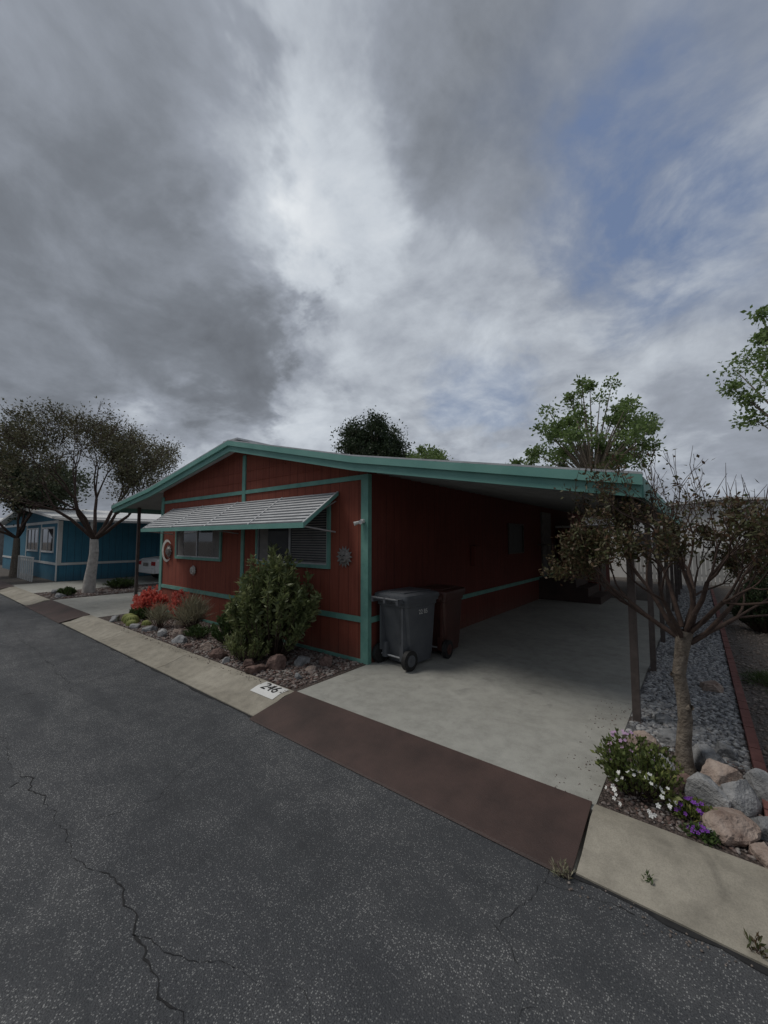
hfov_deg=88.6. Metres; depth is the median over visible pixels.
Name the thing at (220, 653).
rock
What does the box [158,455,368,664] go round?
front trim
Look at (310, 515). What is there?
awning seam
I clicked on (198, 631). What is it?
green plant
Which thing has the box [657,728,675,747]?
rock
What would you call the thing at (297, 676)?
rock
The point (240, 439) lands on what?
roof ridge cap
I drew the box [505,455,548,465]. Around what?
cottonwood tree
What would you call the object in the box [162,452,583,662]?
walls
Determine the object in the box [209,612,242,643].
front yard shrub
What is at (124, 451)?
mulberry tree
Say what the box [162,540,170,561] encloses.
moon wall ornament
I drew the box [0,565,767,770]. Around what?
yard ground
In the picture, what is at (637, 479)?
fascia lip
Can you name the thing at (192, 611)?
ornamental grass
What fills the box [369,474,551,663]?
side trim
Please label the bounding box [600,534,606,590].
shed door
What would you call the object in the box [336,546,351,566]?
sun wall ornament
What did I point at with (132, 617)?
barrel cactus
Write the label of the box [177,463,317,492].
gable battens
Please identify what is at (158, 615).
ornamental grass
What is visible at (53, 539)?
window frame
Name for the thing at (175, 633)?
rock
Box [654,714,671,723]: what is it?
rock
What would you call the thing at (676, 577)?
carport posts
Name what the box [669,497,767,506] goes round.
roof
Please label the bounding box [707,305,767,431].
cottonwood tree
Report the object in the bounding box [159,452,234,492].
roof
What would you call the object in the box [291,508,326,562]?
window blinds
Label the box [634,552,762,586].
picket fence
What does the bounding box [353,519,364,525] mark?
porch light
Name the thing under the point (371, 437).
pine tree
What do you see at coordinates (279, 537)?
window glass
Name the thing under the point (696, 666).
gravel
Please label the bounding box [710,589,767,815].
brick edging
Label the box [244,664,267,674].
rock
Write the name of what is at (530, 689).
driveway
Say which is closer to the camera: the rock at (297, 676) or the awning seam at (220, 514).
the rock at (297, 676)
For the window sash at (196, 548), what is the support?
attached to the window frame at (209, 559)
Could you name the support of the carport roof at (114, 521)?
on the driveway at (43, 587)
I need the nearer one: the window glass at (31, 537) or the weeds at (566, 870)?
the weeds at (566, 870)
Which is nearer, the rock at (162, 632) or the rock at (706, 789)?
the rock at (706, 789)
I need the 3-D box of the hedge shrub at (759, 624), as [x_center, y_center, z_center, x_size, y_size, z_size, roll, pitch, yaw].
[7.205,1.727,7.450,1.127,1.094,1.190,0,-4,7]
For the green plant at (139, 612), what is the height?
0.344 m
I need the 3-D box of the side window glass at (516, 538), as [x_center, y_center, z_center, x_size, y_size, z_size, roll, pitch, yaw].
[3.407,0.688,10.172,0.001,0.700,1.000,-3,-5,38]
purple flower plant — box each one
[667,791,717,825]
[678,821,721,847]
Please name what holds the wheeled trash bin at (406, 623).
on the driveway at (530, 689)
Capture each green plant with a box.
[128,605,153,618]
[183,624,209,637]
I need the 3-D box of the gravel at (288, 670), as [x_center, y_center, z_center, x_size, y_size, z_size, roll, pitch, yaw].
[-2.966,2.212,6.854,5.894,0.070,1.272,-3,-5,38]
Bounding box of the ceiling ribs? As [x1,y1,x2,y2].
[377,473,678,526]
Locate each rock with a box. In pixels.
[55,593,66,597]
[109,615,119,621]
[129,623,139,628]
[142,625,157,631]
[157,628,166,636]
[171,629,187,637]
[171,635,187,642]
[174,620,185,627]
[184,643,192,647]
[200,642,211,650]
[209,647,227,658]
[222,657,229,663]
[243,658,254,667]
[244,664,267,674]
[266,654,285,670]
[294,655,310,665]
[294,673,301,678]
[305,665,315,670]
[318,654,332,665]
[627,730,661,752]
[634,753,675,770]
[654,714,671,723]
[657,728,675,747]
[662,769,685,793]
[667,649,673,655]
[679,773,689,783]
[684,772,730,807]
[692,743,725,770]
[699,680,723,692]
[700,758,742,785]
[700,807,760,846]
[714,741,737,760]
[719,779,762,817]
[743,768,767,803]
[749,842,767,868]
[750,816,767,841]
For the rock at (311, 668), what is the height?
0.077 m
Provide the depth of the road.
2.04 m
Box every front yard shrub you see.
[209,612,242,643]
[221,542,322,658]
[222,626,273,662]
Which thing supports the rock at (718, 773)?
on the planting bed at (627, 806)
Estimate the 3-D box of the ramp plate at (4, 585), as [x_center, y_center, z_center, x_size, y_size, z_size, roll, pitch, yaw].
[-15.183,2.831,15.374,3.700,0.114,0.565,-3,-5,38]
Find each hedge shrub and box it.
[56,586,77,595]
[102,577,134,588]
[726,578,767,633]
[743,560,767,591]
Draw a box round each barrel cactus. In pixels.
[121,613,134,620]
[123,615,139,623]
[125,620,137,625]
[141,620,151,625]
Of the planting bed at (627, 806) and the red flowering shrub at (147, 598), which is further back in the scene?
the red flowering shrub at (147, 598)
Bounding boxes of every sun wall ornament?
[165,545,171,557]
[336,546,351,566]
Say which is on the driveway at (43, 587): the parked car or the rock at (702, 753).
the parked car
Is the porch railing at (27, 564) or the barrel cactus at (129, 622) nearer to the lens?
the barrel cactus at (129, 622)
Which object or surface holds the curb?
on the road
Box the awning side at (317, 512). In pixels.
[305,492,338,524]
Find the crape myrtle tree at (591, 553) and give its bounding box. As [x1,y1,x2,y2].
[538,438,767,775]
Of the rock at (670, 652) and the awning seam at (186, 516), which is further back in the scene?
the awning seam at (186, 516)
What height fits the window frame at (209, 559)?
1.070 m
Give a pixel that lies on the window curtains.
(263, 543)
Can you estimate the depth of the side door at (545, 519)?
12.03 m
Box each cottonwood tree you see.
[405,444,452,459]
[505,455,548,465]
[523,372,667,470]
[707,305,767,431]
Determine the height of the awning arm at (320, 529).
0.099 m
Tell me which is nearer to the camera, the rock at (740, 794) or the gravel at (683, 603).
the rock at (740, 794)
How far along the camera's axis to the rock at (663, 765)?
2.92 m
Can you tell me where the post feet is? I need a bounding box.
[629,594,681,723]
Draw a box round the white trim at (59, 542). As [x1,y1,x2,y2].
[2,520,134,580]
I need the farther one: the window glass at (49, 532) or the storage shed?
the window glass at (49, 532)
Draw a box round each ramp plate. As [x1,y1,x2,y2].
[0,581,12,588]
[25,600,89,622]
[250,691,591,878]
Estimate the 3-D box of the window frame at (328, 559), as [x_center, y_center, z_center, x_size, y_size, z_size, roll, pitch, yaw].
[-1.601,0.383,6.691,1.960,1.070,0.037,-3,-5,38]
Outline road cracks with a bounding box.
[0,632,634,1023]
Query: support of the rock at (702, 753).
on the planting bed at (627, 806)
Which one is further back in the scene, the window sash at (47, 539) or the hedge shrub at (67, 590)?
the window sash at (47, 539)
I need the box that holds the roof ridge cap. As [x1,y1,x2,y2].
[223,437,269,444]
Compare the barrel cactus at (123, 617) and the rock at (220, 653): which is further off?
the barrel cactus at (123, 617)
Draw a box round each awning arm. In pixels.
[212,530,237,533]
[305,526,335,532]
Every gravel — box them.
[37,584,157,599]
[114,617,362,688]
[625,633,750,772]
[665,592,721,639]
[724,616,767,766]
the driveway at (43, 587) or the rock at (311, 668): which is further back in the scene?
the driveway at (43, 587)
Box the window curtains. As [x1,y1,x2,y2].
[178,529,267,559]
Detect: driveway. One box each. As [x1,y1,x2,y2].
[13,576,158,592]
[54,590,156,617]
[297,598,671,823]
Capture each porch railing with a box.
[17,555,33,581]
[538,544,581,579]
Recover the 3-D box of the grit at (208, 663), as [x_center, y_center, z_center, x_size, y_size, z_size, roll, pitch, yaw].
[-3.152,2.158,6.110,5.251,0.018,0.141,-3,-5,38]
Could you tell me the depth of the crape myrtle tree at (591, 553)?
2.98 m
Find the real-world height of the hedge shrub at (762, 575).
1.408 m
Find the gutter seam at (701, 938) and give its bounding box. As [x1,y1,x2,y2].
[1,594,767,975]
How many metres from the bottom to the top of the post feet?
0.006 m
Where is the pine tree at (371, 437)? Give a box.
[330,405,416,457]
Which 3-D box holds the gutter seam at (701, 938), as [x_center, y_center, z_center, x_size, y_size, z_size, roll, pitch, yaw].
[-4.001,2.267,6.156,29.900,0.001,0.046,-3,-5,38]
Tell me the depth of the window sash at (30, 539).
19.32 m
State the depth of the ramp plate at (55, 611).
9.68 m
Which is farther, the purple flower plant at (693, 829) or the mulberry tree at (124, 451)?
the mulberry tree at (124, 451)
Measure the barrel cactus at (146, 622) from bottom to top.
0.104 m
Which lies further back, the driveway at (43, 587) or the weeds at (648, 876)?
the driveway at (43, 587)
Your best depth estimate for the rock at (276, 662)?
5.25 m
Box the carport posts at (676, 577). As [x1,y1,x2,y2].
[625,513,681,722]
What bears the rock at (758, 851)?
on the planting bed at (627, 806)
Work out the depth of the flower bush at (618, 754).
2.63 m
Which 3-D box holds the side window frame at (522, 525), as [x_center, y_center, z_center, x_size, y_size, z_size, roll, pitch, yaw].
[3.414,0.688,10.166,0.032,0.770,1.070,-3,-5,38]
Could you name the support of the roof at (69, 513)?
on the walls at (117, 542)
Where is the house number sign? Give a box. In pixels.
[250,682,287,698]
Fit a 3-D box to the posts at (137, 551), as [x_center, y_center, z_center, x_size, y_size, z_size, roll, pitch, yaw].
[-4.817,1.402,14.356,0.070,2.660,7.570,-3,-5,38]
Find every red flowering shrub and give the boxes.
[130,585,169,613]
[167,589,188,619]
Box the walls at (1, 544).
[0,527,4,564]
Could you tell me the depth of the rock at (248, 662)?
5.32 m
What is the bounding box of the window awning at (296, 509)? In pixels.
[144,492,335,528]
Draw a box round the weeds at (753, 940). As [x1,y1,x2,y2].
[743,927,767,958]
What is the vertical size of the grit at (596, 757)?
0.013 m
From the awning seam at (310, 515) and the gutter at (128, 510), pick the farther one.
the gutter at (128, 510)
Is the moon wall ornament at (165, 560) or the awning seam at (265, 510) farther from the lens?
the moon wall ornament at (165, 560)
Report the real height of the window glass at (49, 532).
1.000 m
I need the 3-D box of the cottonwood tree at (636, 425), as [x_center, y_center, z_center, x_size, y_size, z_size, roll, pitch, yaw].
[13.866,-2.743,26.063,8.073,12.537,8.630,-3,-5,38]
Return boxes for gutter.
[116,508,160,513]
[637,477,684,528]
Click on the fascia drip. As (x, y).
(583, 469)
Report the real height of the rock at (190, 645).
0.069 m
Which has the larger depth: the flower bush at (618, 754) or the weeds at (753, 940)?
the flower bush at (618, 754)
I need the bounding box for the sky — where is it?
[0,0,767,517]
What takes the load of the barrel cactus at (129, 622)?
on the gravel at (288, 670)
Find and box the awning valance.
[141,522,304,531]
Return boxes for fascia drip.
[111,440,642,505]
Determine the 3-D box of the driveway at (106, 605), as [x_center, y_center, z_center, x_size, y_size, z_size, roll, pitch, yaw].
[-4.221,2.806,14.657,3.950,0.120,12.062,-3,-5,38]
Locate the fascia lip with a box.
[111,441,642,508]
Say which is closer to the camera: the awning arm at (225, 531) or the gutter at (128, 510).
the awning arm at (225, 531)
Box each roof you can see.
[0,507,160,524]
[54,517,154,523]
[127,493,163,509]
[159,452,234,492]
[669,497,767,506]
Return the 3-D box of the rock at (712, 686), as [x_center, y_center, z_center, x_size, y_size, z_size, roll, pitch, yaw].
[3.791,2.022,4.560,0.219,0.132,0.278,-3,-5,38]
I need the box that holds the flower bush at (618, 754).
[589,727,684,818]
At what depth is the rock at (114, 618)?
8.35 m
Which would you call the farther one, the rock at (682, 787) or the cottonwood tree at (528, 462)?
the cottonwood tree at (528, 462)
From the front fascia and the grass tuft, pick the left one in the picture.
the front fascia
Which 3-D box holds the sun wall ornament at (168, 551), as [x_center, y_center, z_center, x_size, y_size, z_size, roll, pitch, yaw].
[-5.222,0.943,9.489,0.340,0.340,0.065,-3,-5,38]
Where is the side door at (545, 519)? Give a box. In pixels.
[540,512,551,574]
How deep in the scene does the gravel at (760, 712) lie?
5.55 m
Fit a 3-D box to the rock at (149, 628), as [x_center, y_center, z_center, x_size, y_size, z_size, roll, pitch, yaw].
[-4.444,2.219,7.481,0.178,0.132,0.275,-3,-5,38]
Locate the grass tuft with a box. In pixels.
[737,667,767,690]
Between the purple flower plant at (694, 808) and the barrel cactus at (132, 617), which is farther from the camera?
the barrel cactus at (132, 617)
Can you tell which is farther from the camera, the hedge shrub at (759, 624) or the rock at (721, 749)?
the hedge shrub at (759, 624)
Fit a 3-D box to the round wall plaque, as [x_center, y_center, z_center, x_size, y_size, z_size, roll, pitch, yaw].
[-4.236,1.289,8.680,0.240,0.240,0.063,-3,-5,38]
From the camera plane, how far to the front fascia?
4.75 m
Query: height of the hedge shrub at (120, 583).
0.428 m
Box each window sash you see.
[27,529,37,549]
[41,528,53,551]
[176,531,218,558]
[257,517,326,564]
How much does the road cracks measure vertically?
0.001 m
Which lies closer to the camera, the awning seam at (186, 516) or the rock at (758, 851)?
the rock at (758, 851)
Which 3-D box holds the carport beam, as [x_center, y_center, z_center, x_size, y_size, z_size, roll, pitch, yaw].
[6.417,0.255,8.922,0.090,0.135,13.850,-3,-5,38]
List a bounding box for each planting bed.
[597,734,764,867]
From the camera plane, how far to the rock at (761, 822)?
2.29 m
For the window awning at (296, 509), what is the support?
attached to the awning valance
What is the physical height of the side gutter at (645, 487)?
0.180 m
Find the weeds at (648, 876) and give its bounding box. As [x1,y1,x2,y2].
[642,870,653,883]
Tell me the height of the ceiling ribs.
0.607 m
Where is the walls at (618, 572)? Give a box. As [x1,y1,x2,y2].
[584,500,767,582]
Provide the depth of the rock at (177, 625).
7.73 m
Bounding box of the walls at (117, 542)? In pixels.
[2,511,160,581]
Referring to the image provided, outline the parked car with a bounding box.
[139,556,159,577]
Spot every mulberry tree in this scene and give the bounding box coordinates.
[0,396,184,592]
[0,442,103,577]
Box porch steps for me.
[539,574,610,604]
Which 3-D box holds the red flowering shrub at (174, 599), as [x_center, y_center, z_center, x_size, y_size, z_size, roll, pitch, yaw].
[-4.362,1.976,8.454,0.816,0.713,0.459,-3,-5,38]
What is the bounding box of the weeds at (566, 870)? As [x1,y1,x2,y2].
[549,856,576,879]
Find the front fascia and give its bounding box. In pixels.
[113,446,641,512]
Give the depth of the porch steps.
11.11 m
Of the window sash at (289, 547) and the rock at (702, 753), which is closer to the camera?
the rock at (702, 753)
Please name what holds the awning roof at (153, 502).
attached to the roof at (201, 469)
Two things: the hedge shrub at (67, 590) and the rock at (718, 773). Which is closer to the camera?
the rock at (718, 773)
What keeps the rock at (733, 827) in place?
on the planting bed at (627, 806)
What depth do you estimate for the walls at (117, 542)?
17.83 m
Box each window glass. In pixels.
[27,530,37,549]
[42,529,52,550]
[177,530,212,556]
[258,509,326,562]
[509,525,522,552]
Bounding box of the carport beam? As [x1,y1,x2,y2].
[614,495,679,529]
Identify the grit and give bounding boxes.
[121,628,287,692]
[555,703,630,798]
[568,881,753,966]
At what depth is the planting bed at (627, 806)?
2.50 m
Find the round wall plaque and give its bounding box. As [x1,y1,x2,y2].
[190,566,195,574]
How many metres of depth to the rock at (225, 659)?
5.55 m
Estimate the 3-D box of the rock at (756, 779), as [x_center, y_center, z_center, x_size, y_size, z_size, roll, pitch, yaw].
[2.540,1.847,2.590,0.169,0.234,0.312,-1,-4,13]
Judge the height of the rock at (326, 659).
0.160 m
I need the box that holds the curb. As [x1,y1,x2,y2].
[0,587,767,967]
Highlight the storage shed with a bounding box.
[555,525,609,590]
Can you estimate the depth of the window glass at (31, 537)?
19.14 m
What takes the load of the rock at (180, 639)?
on the gravel at (288, 670)
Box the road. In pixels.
[0,594,767,1023]
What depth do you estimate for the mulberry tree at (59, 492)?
18.42 m
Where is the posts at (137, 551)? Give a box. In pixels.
[134,508,140,594]
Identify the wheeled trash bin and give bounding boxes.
[371,587,438,671]
[418,584,464,658]
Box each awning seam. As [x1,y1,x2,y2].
[170,506,201,527]
[204,502,237,525]
[247,497,282,523]
[302,491,337,521]
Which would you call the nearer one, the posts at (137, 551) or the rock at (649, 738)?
the rock at (649, 738)
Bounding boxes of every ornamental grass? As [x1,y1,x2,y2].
[142,599,174,627]
[161,588,216,628]
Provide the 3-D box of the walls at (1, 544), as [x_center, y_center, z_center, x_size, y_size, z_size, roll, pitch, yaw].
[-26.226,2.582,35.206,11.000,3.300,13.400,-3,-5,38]
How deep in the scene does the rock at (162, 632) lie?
7.01 m
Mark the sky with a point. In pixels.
(272, 222)
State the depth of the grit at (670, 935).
1.84 m
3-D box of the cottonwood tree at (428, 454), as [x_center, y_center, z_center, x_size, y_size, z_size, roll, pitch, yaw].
[2.590,-0.857,32.236,6.905,9.606,6.150,-3,-5,38]
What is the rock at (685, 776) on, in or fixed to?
on the planting bed at (627, 806)
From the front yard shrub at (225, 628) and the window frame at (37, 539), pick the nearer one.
the front yard shrub at (225, 628)
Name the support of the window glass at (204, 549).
attached to the window frame at (209, 559)
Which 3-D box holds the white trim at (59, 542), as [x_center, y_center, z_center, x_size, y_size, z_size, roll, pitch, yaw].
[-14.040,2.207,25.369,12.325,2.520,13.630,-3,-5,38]
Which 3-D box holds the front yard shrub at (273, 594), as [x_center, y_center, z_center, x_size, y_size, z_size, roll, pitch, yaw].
[-1.686,1.285,5.908,1.413,1.749,1.706,1,-4,-17]
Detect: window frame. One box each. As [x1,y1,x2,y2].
[26,528,38,551]
[40,527,54,552]
[174,530,222,561]
[255,503,330,568]
[508,523,523,553]
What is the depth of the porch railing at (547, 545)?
11.35 m
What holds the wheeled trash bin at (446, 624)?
on the driveway at (530, 689)
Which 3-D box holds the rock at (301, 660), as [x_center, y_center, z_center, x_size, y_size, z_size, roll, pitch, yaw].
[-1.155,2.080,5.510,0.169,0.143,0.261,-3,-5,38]

